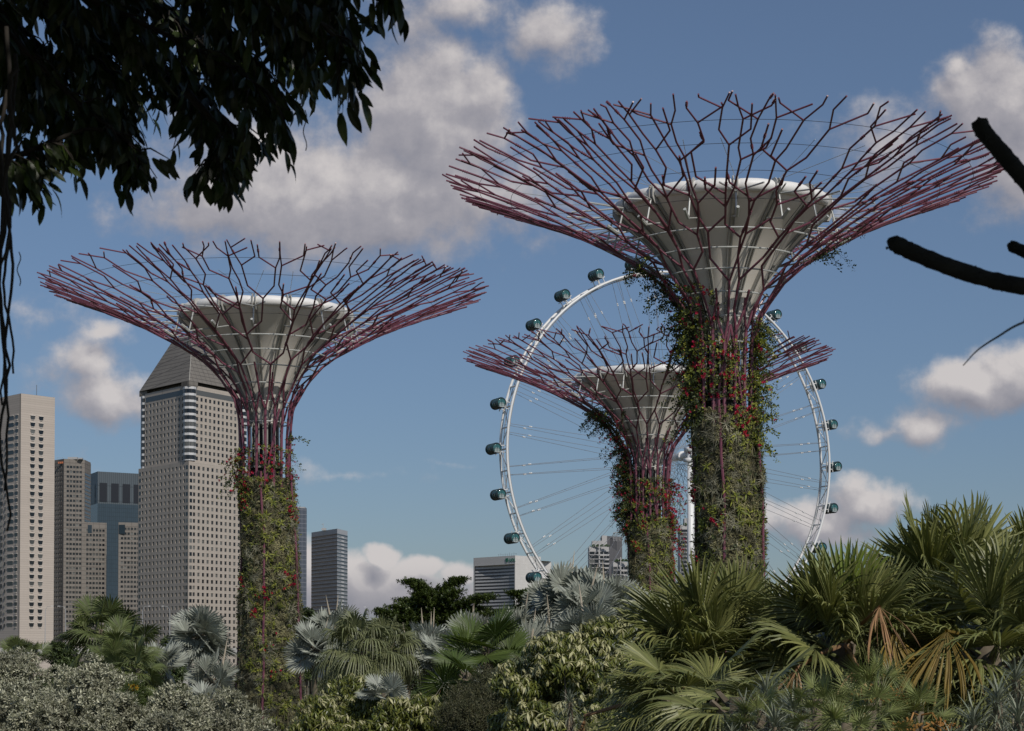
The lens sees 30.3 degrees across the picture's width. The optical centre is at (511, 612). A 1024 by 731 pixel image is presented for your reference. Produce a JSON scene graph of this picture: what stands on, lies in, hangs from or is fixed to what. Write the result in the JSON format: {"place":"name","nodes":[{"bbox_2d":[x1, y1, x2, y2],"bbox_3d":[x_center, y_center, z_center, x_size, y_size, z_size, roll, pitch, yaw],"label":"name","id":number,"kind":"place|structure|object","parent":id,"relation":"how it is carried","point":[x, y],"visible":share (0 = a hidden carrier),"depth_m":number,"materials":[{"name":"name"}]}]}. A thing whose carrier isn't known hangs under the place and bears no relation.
{"place":"outdoors","nodes":[
{"label":"outdoors","id":0,"kind":"place"},
{"bbox_2d":[0,648,367,685],"bbox_3d":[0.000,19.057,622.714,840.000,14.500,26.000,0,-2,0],"label":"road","id":1,"kind":"structure","parent":0,"point":[189,665],"depth_m":618.63,"materials":[{"name":"grey asphalt"}]},
{"bbox_2d":[28,677,414,706],"bbox_3d":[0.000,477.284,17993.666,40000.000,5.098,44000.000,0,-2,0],"label":"ground","id":2,"kind":"structure","parent":0,"point":[206,679],"depth_m":646.97,"materials":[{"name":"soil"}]},
{"bbox_2d":[0,635,30,676],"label":"green fan palm","id":3,"kind":"object","parent":2,"relation":"on","point":[12,641],"visible":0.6,"depth_m":94.64,"materials":[{"name":"green plant"}]},
{"bbox_2d":[0,385,54,675],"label":"hotel tower","id":4,"kind":"structure","parent":2,"relation":"on","point":[26,568],"depth_m":857.82,"materials":[{"name":"concrete"}]},
{"bbox_2d":[0,440,5,628],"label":"slot window","id":5,"kind":"structure","parent":4,"relation":"in","point":[1,475],"depth_m":862.41,"materials":[{"name":"black glass"}]},
{"bbox_2d":[0,678,54,730],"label":"silver shrub","id":6,"kind":"object","parent":2,"relation":"on","point":[7,705],"visible":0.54,"depth_m":54.62,"materials":[{"name":"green plant"}]},
{"bbox_2d":[22,638,52,704],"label":"green fan palm","id":7,"kind":"object","parent":2,"relation":"on","point":[46,648],"visible":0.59,"depth_m":100.14,"materials":[{"name":"green plant"}]},
{"bbox_2d":[0,646,75,718],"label":"silver shrub","id":8,"kind":"object","parent":2,"relation":"on","point":[17,664],"visible":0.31,"depth_m":65.20,"materials":[{"name":"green plant"}]},
{"bbox_2d":[34,641,83,690],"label":"dark tree","id":9,"kind":"object","parent":2,"relation":"on","point":[62,658],"visible":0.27,"depth_m":169.23,"materials":[{"name":"green plant"}]},
{"bbox_2d":[6,687,124,730],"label":"silver shrub","id":10,"kind":"object","parent":2,"relation":"on","point":[61,714],"visible":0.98,"depth_m":53.48,"materials":[{"name":"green plant"}]},
{"bbox_2d":[53,457,106,667],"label":"office tower","id":11,"kind":"structure","parent":2,"relation":"on","point":[80,545],"depth_m":1407.47,"materials":[{"name":"grey concrete"}]},
{"bbox_2d":[54,504,103,655],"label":"window","id":12,"kind":"structure","parent":11,"relation":"in","point":[67,529],"depth_m":1407.19,"materials":[{"name":"black glass"}]},
{"bbox_2d":[46,652,146,715],"bbox_3d":[-13.738,3.594,61.803,4.138,4.653,4.226,1,-2,-40],"label":"silver shrub","id":13,"kind":"object","parent":2,"relation":"on","point":[110,681],"visible":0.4,"depth_m":61.61,"materials":[{"name":"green plant"}]},
{"bbox_2d":[52,593,143,667],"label":"green fan palm","id":14,"kind":"object","parent":2,"relation":"on","point":[79,634],"visible":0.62,"depth_m":91.47,"materials":[{"name":"green plant"}]},
{"bbox_2d":[83,636,142,684],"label":"green fan palm","id":15,"kind":"object","parent":2,"relation":"on","point":[102,650],"visible":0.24,"depth_m":79.58,"materials":[{"name":"green plant"}]},
{"bbox_2d":[91,471,137,626],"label":"glass tower","id":16,"kind":"structure","parent":2,"relation":"on","point":[114,498],"depth_m":1711.12,"materials":[{"name":"blue glass"},{"name":"concrete"}]},
{"bbox_2d":[118,522,137,669],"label":"office block","id":17,"kind":"structure","parent":2,"relation":"on","point":[127,563],"depth_m":1393.82,"materials":[{"name":"grey concrete"}]},
{"bbox_2d":[120,586,137,620],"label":"window","id":18,"kind":"structure","parent":17,"relation":"in","point":[131,591],"depth_m":1394.02,"materials":[{"name":"grey glass"}]},
{"bbox_2d":[103,690,153,730],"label":"silver shrub","id":19,"kind":"object","parent":2,"relation":"on","point":[124,706],"visible":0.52,"depth_m":55.53,"materials":[{"name":"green plant"}]},
{"bbox_2d":[93,614,170,679],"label":"green fan palm","id":20,"kind":"object","parent":2,"relation":"on","point":[112,631],"visible":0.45,"depth_m":85.81,"materials":[{"name":"green plant"}]},
{"bbox_2d":[103,634,166,693],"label":"green fan palm","id":21,"kind":"object","parent":2,"relation":"on","point":[136,652],"visible":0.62,"depth_m":77.69,"materials":[{"name":"green plant"}]},
{"bbox_2d":[116,678,159,730],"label":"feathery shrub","id":22,"kind":"object","parent":2,"relation":"on","point":[137,687],"visible":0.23,"depth_m":59.63,"materials":[{"name":"green plant"}]},
{"bbox_2d":[141,637,191,689],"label":"silver palm","id":23,"kind":"object","parent":2,"relation":"on","point":[171,660],"visible":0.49,"depth_m":91.97,"materials":[{"name":"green plant"}]},
{"bbox_2d":[143,634,191,697],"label":"dark tree","id":24,"kind":"object","parent":2,"relation":"on","point":[177,674],"visible":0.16,"depth_m":159.45,"materials":[{"name":"green plant"}]},
{"bbox_2d":[131,706,215,730],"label":"silver shrub","id":25,"kind":"object","parent":2,"relation":"on","point":[181,721],"visible":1,"depth_m":51.63,"materials":[{"name":"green plant"}]},
{"bbox_2d":[138,335,246,676],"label":"pyramid roof tower","id":26,"kind":"structure","parent":2,"relation":"on","point":[188,538],"depth_m":1073.03,"materials":[{"name":"beige concrete"}]},
{"bbox_2d":[146,390,182,402],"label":"strip window","id":27,"kind":"structure","parent":26,"relation":"in","point":[177,393],"depth_m":1075.64,"materials":[{"name":"grey glass"}]},
{"bbox_2d":[138,424,246,668],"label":"window","id":28,"kind":"structure","parent":26,"relation":"in","point":[190,533],"depth_m":1072.23,"materials":[{"name":"black glass"}]},
{"bbox_2d":[196,390,239,401],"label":"strip window","id":29,"kind":"structure","parent":26,"relation":"in","point":[201,393],"depth_m":1073.80,"materials":[{"name":"grey glass"}]},
{"bbox_2d":[164,597,237,684],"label":"silver palm","id":30,"kind":"object","parent":2,"relation":"on","point":[205,628],"visible":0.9,"depth_m":97.31,"materials":[{"name":"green plant"}]},
{"bbox_2d":[145,679,256,728],"bbox_3d":[-9.518,3.836,56.927,4.477,3.714,3.833,0,-2,0],"label":"silver shrub","id":31,"kind":"object","parent":2,"relation":"on","point":[177,701],"visible":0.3,"depth_m":56.53,"materials":[{"name":"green plant"}]},
{"bbox_2d":[0,0,408,530],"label":"overhanging tree","id":32,"kind":"object","parent":2,"relation":"on","point":[301,39],"visible":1,"depth_m":8.56,"materials":[{"name":"green plant"}]},
{"bbox_2d":[187,679,229,711],"bbox_3d":[-9.220,3.732,57.921,1.443,3.487,1.674,0,-2,0],"label":"silver palm","id":33,"kind":"object","parent":2,"relation":"on","point":[206,689],"visible":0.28,"depth_m":57.89,"materials":[{"name":"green plant"}]},
{"bbox_2d":[184,638,239,692],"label":"silver palm","id":34,"kind":"object","parent":2,"relation":"on","point":[209,668],"visible":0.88,"depth_m":84.65,"materials":[{"name":"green plant"}]},
{"bbox_2d":[187,685,276,730],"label":"silver shrub","id":35,"kind":"object","parent":2,"relation":"on","point":[227,720],"visible":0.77,"depth_m":53.67,"materials":[{"name":"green plant"}]},
{"bbox_2d":[37,238,488,730],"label":"steel tree","id":36,"kind":"object","parent":2,"relation":"on","point":[266,348],"visible":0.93,"depth_m":178.46,"materials":[{"name":"purple metal"}]},
{"bbox_2d":[296,507,306,609],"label":"dark tower","id":37,"kind":"structure","parent":2,"relation":"on","point":[302,527],"depth_m":1500.30,"materials":[{"name":"grey glass"}]},
{"bbox_2d":[301,607,316,712],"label":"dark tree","id":38,"kind":"object","parent":2,"relation":"on","point":[308,612],"visible":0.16,"depth_m":209.23,"materials":[{"name":"green plant"}]},
{"bbox_2d":[281,619,346,697],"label":"silver palm","id":39,"kind":"object","parent":2,"relation":"on","point":[298,649],"visible":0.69,"depth_m":95.57,"materials":[{"name":"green plant"}]},
{"bbox_2d":[311,524,347,677],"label":"striped tower","id":40,"kind":"structure","parent":2,"relation":"on","point":[329,562],"depth_m":1014.08,"materials":[{"name":"grey glass"}]},
{"bbox_2d":[286,696,372,730],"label":"flowering bush","id":41,"kind":"object","parent":2,"relation":"on","point":[321,718],"visible":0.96,"depth_m":57.53,"materials":[{"name":"green plant"}]},
{"bbox_2d":[297,597,366,704],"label":"silver palm","id":42,"kind":"object","parent":2,"relation":"on","point":[320,620],"visible":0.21,"depth_m":97.38,"materials":[{"name":"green plant"}]},
{"bbox_2d":[288,673,388,730],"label":"flowering bush","id":43,"kind":"object","parent":2,"relation":"on","point":[357,708],"visible":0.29,"depth_m":61.64,"materials":[{"name":"green plant"}]},
{"bbox_2d":[306,608,412,707],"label":"drooping palm","id":44,"kind":"object","parent":2,"relation":"on","point":[356,664],"visible":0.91,"depth_m":79.26,"materials":[{"name":"green plant"}]},
{"bbox_2d":[317,658,442,726],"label":"dark tree","id":45,"kind":"object","parent":2,"relation":"on","point":[413,690],"visible":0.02,"depth_m":137.39,"materials":[{"name":"green plant"}]},
{"bbox_2d":[354,671,409,704],"bbox_3d":[-4.104,3.629,59.844,1.727,3.623,1.770,1,-2,-27],"label":"silver palm","id":46,"kind":"object","parent":2,"relation":"on","point":[385,686],"visible":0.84,"depth_m":59.79,"materials":[{"name":"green plant"}]},
{"bbox_2d":[351,613,428,691],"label":"drooping palm","id":47,"kind":"object","parent":2,"relation":"on","point":[407,645],"visible":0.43,"depth_m":83.51,"materials":[{"name":"green plant"}]},
{"bbox_2d":[356,693,445,730],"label":"flowering bush","id":48,"kind":"object","parent":2,"relation":"on","point":[402,714],"visible":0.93,"depth_m":57.52,"materials":[{"name":"green plant"}]},
{"bbox_2d":[372,626,436,700],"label":"silver palm","id":49,"kind":"object","parent":2,"relation":"on","point":[418,636],"visible":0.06,"depth_m":87.72,"materials":[{"name":"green plant"}]},
{"bbox_2d":[410,608,451,703],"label":"silver palm","id":50,"kind":"object","parent":2,"relation":"on","point":[432,627],"visible":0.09,"depth_m":91.44,"materials":[{"name":"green plant"}]},
{"bbox_2d":[371,574,507,707],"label":"layered tree","id":51,"kind":"object","parent":2,"relation":"on","point":[444,602],"visible":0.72,"depth_m":118.61,"materials":[{"name":"green plant"}]},
{"bbox_2d":[411,627,472,692],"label":"silver palm","id":52,"kind":"object","parent":2,"relation":"on","point":[434,644],"visible":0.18,"depth_m":83.44,"materials":[{"name":"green plant"}]},
{"bbox_2d":[415,648,485,708],"bbox_3d":[-1.440,3.312,63.887,3.634,4.323,3.632,0,-2,0],"label":"dark fan palm","id":53,"kind":"object","parent":2,"relation":"on","point":[455,672],"visible":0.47,"depth_m":63.69,"materials":[{"name":"green plant"}]},
{"bbox_2d":[425,688,505,730],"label":"fine shrub","id":54,"kind":"object","parent":2,"relation":"on","point":[469,715],"visible":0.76,"depth_m":51.59,"materials":[{"name":"green plant"}]},
{"bbox_2d":[444,608,493,634],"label":"silver palm","id":55,"kind":"object","parent":2,"relation":"on","point":[477,616],"visible":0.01,"depth_m":93.41,"materials":[{"name":"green plant"}]},
{"bbox_2d":[435,662,526,730],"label":"fine shrub","id":56,"kind":"object","parent":2,"relation":"on","point":[470,691],"visible":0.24,"depth_m":55.81,"materials":[{"name":"green plant"}]},
{"bbox_2d":[435,601,536,673],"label":"dark fan palm","id":57,"kind":"object","parent":2,"relation":"on","point":[505,637],"visible":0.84,"depth_m":67.60,"materials":[{"name":"green plant"}]},
{"bbox_2d":[485,707,511,730],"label":"plant","id":58,"kind":"object","parent":2,"relation":"on","point":[496,721],"visible":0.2,"depth_m":49.77,"materials":[{"name":"green plant"}]},
{"bbox_2d":[473,553,550,618],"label":"white office slab","id":59,"kind":"structure","parent":2,"relation":"on","point":[497,574],"depth_m":1113.53,"materials":[{"name":"concrete"}]},
{"bbox_2d":[503,588,528,609],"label":"layered tree","id":60,"kind":"object","parent":2,"relation":"on","point":[517,594],"visible":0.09,"depth_m":112.08,"materials":[{"name":"green plant"}]},
{"bbox_2d":[499,593,543,630],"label":"silver palm","id":61,"kind":"object","parent":2,"relation":"on","point":[518,613],"visible":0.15,"depth_m":89.53,"materials":[{"name":"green plant"}]},
{"bbox_2d":[515,608,557,652],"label":"silver palm","id":62,"kind":"object","parent":2,"relation":"on","point":[538,630],"visible":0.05,"depth_m":83.64,"materials":[{"name":"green plant"}]},
{"bbox_2d":[520,564,555,704],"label":"silver palm","id":63,"kind":"object","parent":2,"relation":"on","point":[533,584],"visible":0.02,"depth_m":92.35,"materials":[{"name":"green plant"}]},
{"bbox_2d":[521,597,564,634],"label":"silver palm","id":64,"kind":"object","parent":2,"relation":"on","point":[541,619],"visible":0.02,"depth_m":85.74,"materials":[{"name":"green plant"}]},
{"bbox_2d":[497,641,613,726],"bbox_3d":[1.475,3.156,48.975,3.851,4.851,3.488,1,-2,-29],"label":"flowering bush","id":65,"kind":"object","parent":2,"relation":"on","point":[571,661],"visible":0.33,"depth_m":48.62,"materials":[{"name":"green plant"}]},
{"bbox_2d":[502,700,615,730],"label":"flowering bush","id":66,"kind":"object","parent":2,"relation":"on","point":[531,716],"visible":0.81,"depth_m":44.73,"materials":[{"name":"green plant"}]},
{"bbox_2d":[486,615,638,707],"bbox_3d":[2.493,2.921,52.158,5.493,5.666,5.248,1,-2,-32],"label":"flowering bush","id":67,"kind":"object","parent":2,"relation":"on","point":[597,644],"visible":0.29,"depth_m":51.00,"materials":[{"name":"green plant"}]},
{"bbox_2d":[526,551,608,621],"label":"silver palm","id":68,"kind":"object","parent":2,"relation":"on","point":[558,577],"visible":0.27,"depth_m":89.28,"materials":[{"name":"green plant"}]},
{"bbox_2d":[546,686,589,730],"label":"tufted plant","id":69,"kind":"object","parent":2,"relation":"on","point":[569,705],"visible":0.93,"depth_m":29.93,"materials":[{"name":"green plant"}]},
{"bbox_2d":[549,565,626,622],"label":"silver palm","id":70,"kind":"object","parent":2,"relation":"on","point":[571,598],"visible":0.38,"depth_m":85.52,"materials":[{"name":"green plant"}]},
{"bbox_2d":[541,586,636,663],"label":"silver palm","id":71,"kind":"object","parent":2,"relation":"on","point":[573,621],"visible":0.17,"depth_m":81.27,"materials":[{"name":"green plant"}]},
{"bbox_2d":[588,541,609,578],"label":"apartment tower","id":72,"kind":"structure","parent":2,"relation":"on","point":[598,557],"depth_m":900.98,"materials":[{"name":"white concrete"}]},
{"bbox_2d":[578,657,634,727],"bbox_3d":[2.711,3.184,46.891,3.488,4.185,2.817,-1,-2,22],"label":"flowering bush","id":73,"kind":"object","parent":2,"relation":"on","point":[603,672],"visible":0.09,"depth_m":46.56,"materials":[{"name":"green plant"}]},
{"bbox_2d":[565,567,650,638],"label":"silver palm","id":74,"kind":"object","parent":2,"relation":"on","point":[612,581],"visible":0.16,"depth_m":87.66,"materials":[{"name":"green plant"}]},
{"bbox_2d":[600,532,622,575],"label":"apartment tower","id":75,"kind":"structure","parent":2,"relation":"on","point":[615,548],"depth_m":949.86,"materials":[{"name":"grey concrete"}]},
{"bbox_2d":[611,557,627,582],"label":"apartment tower","id":76,"kind":"structure","parent":2,"relation":"on","point":[622,570],"depth_m":886.04,"materials":[{"name":"white concrete"}]},
{"bbox_2d":[463,323,835,647],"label":"steel tree","id":77,"kind":"object","parent":2,"relation":"on","point":[628,397],"visible":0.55,"depth_m":215.83,"materials":[{"name":"purple metal"}]},
{"bbox_2d":[485,258,841,666],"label":"observation wheel","id":78,"kind":"object","parent":2,"relation":"on","point":[560,296],"visible":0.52,"depth_m":736.69,"materials":[{"name":"white metal"}]},
{"bbox_2d":[579,630,788,730],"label":"fan palm","id":79,"kind":"object","parent":2,"relation":"on","point":[641,688],"visible":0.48,"depth_m":23.46,"materials":[{"name":"green plant"}]},
{"bbox_2d":[678,518,698,638],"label":"apartment tower","id":80,"kind":"structure","parent":2,"relation":"on","point":[684,536],"depth_m":1001.37,"materials":[{"name":"white"}]},
{"bbox_2d":[593,549,813,730],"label":"fan palm","id":81,"kind":"object","parent":2,"relation":"on","point":[707,604],"visible":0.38,"depth_m":25.05,"materials":[{"name":"green plant"}]},
{"bbox_2d":[442,90,1002,669],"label":"steel tree","id":82,"kind":"object","parent":2,"relation":"on","point":[722,248],"visible":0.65,"depth_m":141.48,"materials":[{"name":"metal"}]},
{"bbox_2d":[635,643,832,730],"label":"fan palm","id":83,"kind":"object","parent":2,"relation":"on","point":[687,712],"visible":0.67,"depth_m":21.27,"materials":[{"name":"green plant"}]},
{"bbox_2d":[713,687,767,730],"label":"tufted plant","id":84,"kind":"object","parent":2,"relation":"on","point":[743,727],"visible":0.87,"depth_m":18.94,"materials":[{"name":"green plant"}]},
{"bbox_2d":[717,680,796,730],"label":"dwarf palm","id":85,"kind":"object","parent":2,"relation":"on","point":[769,696],"visible":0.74,"depth_m":18.89,"materials":[{"name":"green plant"}]},
{"bbox_2d":[697,574,828,688],"bbox_3d":[4.081,2.136,27.928,3.090,5.515,2.998,-1,-2,22],"label":"fan palm","id":86,"kind":"object","parent":2,"relation":"on","point":[811,632],"visible":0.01,"depth_m":27.62,"materials":[{"name":"green plant"}]},
{"bbox_2d":[730,665,805,730],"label":"tufted plant","id":87,"kind":"object","parent":2,"relation":"on","point":[763,687],"visible":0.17,"depth_m":19.94,"materials":[{"name":"green plant"}]},
{"bbox_2d":[745,694,805,730],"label":"tufted plant","id":88,"kind":"object","parent":2,"relation":"on","point":[773,720],"visible":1,"depth_m":17.94,"materials":[{"name":"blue plant"}]},
{"bbox_2d":[774,682,831,730],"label":"tufted plant","id":89,"kind":"object","parent":2,"relation":"on","point":[789,707],"visible":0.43,"depth_m":19.43,"materials":[{"name":"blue plant"}]},
{"bbox_2d":[772,672,833,730],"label":"tufted plant","id":90,"kind":"object","parent":2,"relation":"on","point":[808,712],"visible":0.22,"depth_m":20.44,"materials":[{"name":"green plant"}]},
{"bbox_2d":[778,663,864,730],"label":"dwarf palm","id":91,"kind":"object","parent":2,"relation":"on","point":[827,691],"visible":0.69,"depth_m":18.42,"materials":[{"name":"green plant"}]},
{"bbox_2d":[788,691,885,730],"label":"dwarf palm","id":92,"kind":"object","parent":2,"relation":"on","point":[834,714],"visible":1,"depth_m":16.91,"materials":[{"name":"green plant"}]},
{"bbox_2d":[725,537,966,730],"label":"fan palm","id":93,"kind":"object","parent":2,"relation":"on","point":[839,599],"visible":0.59,"depth_m":24.09,"materials":[{"name":"green plant"}]},
{"bbox_2d":[824,646,912,730],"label":"dwarf palm","id":94,"kind":"object","parent":2,"relation":"on","point":[869,673],"visible":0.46,"depth_m":18.94,"materials":[{"name":"green plant"}]},
{"bbox_2d":[828,670,925,730],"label":"dwarf palm","id":95,"kind":"object","parent":2,"relation":"on","point":[879,692],"visible":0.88,"depth_m":17.94,"materials":[{"name":"green plant"}]},
{"bbox_2d":[818,489,1023,691],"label":"fan palm","id":96,"kind":"object","parent":2,"relation":"on","point":[929,539],"visible":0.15,"depth_m":27.00,"materials":[{"name":"green plant"}]},
{"bbox_2d":[880,670,969,730],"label":"dwarf palm","id":97,"kind":"object","parent":2,"relation":"on","point":[923,694],"visible":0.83,"depth_m":18.33,"materials":[{"name":"green plant"}]},
{"bbox_2d":[867,527,1023,730],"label":"fan palm","id":98,"kind":"object","parent":2,"relation":"on","point":[996,597],"visible":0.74,"depth_m":23.44,"materials":[{"name":"green plant"}]},
{"bbox_2d":[886,117,1023,365],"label":"bare tree","id":99,"kind":"object","parent":2,"relation":"on","point":[1007,159],"visible":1,"depth_m":6.01,"materials":[{"name":"black plant"}]},
{"bbox_2d":[937,692,999,730],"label":"tufted plant","id":100,"kind":"object","parent":2,"relation":"on","point":[972,726],"visible":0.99,"depth_m":17.45,"materials":[{"name":"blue plant"}]},
{"bbox_2d":[958,665,1023,730],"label":"tufted plant","id":101,"kind":"object","parent":2,"relation":"on","point":[998,695],"visible":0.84,"depth_m":17.96,"materials":[{"name":"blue plant"}]},
{"bbox_2d":[966,505,1023,655],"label":"fan palm","id":102,"kind":"object","parent":2,"relation":"on","point":[1019,524],"visible":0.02,"depth_m":28.14,"materials":[{"name":"green plant"}]},
{"bbox_2d":[980,655,1023,730],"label":"tufted plant","id":103,"kind":"object","parent":2,"relation":"on","point":[1016,686],"visible":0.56,"depth_m":18.95,"materials":[{"name":"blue plant"}]},
{"bbox_2d":[991,689,1023,730],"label":"tufted plant","id":104,"kind":"object","parent":2,"relation":"on","point":[1018,725],"visible":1,"depth_m":16.94,"materials":[{"name":"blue plant"}]},
{"bbox_2d":[0,0,1023,624],"label":"sky","id":105,"kind":"structure","parent":0,"point":[399,427],"materials":[{"name":"blue"}]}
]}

